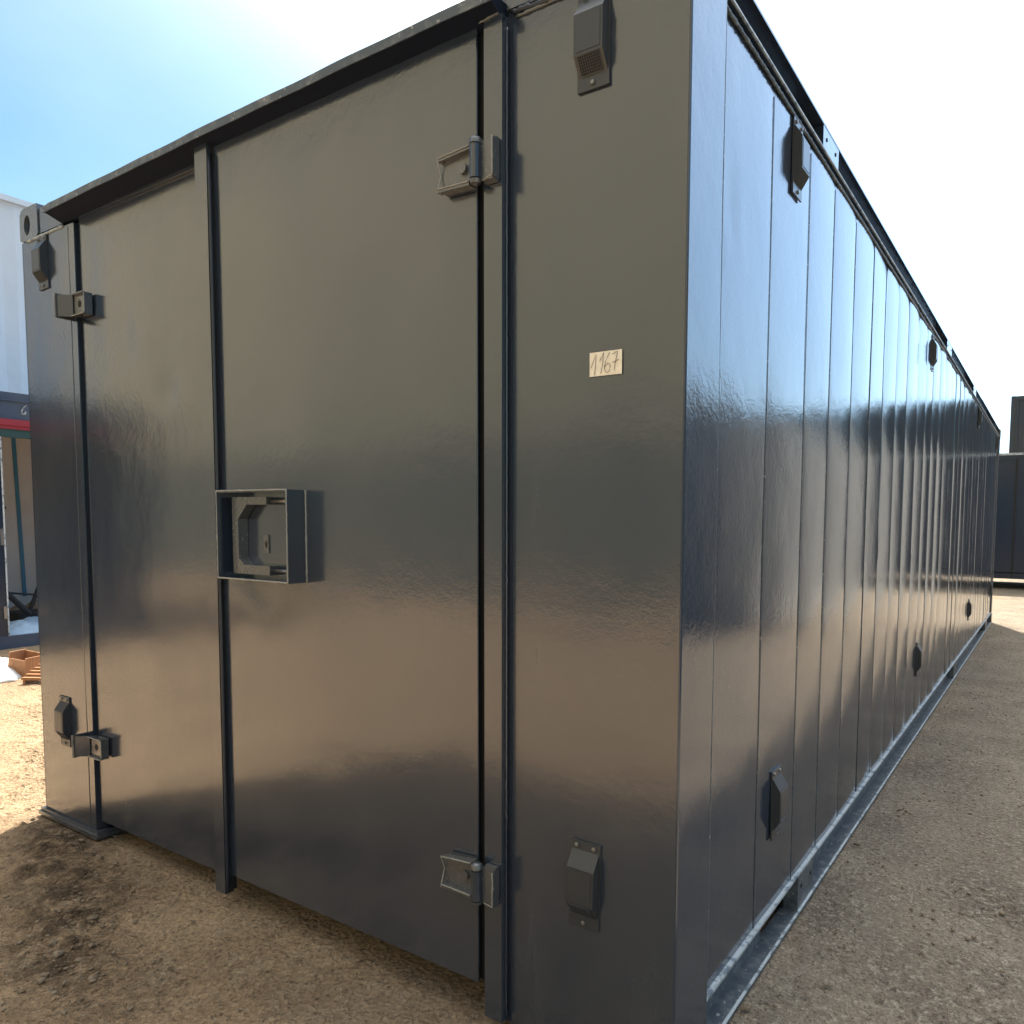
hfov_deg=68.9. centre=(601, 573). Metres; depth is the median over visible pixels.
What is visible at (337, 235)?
door
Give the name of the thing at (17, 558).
open cabin
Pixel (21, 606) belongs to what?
folding trestle
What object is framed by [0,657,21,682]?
plastic sheet
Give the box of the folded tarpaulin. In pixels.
[10,616,38,634]
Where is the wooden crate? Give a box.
[8,649,39,676]
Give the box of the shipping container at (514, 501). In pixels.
[19,0,1000,1023]
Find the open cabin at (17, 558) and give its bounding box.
[0,391,38,649]
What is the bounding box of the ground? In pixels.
[0,578,1023,1023]
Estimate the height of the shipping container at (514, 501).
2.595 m
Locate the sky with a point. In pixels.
(923, 100)
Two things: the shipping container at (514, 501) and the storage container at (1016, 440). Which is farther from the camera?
the storage container at (1016, 440)
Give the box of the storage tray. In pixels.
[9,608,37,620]
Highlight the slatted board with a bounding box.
[21,664,40,684]
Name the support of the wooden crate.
on the ground
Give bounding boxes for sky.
[0,0,1023,452]
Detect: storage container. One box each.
[994,452,1023,578]
[1009,396,1023,452]
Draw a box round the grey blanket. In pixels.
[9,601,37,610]
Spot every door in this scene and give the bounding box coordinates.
[54,170,214,869]
[194,29,498,981]
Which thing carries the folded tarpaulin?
on the open cabin at (17, 558)
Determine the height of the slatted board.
0.127 m
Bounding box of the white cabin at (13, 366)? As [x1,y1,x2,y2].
[0,193,33,393]
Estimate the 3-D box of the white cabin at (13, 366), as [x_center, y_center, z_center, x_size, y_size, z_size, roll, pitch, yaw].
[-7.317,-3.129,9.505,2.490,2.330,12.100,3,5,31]
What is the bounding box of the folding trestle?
[8,587,36,614]
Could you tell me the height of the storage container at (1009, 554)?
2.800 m

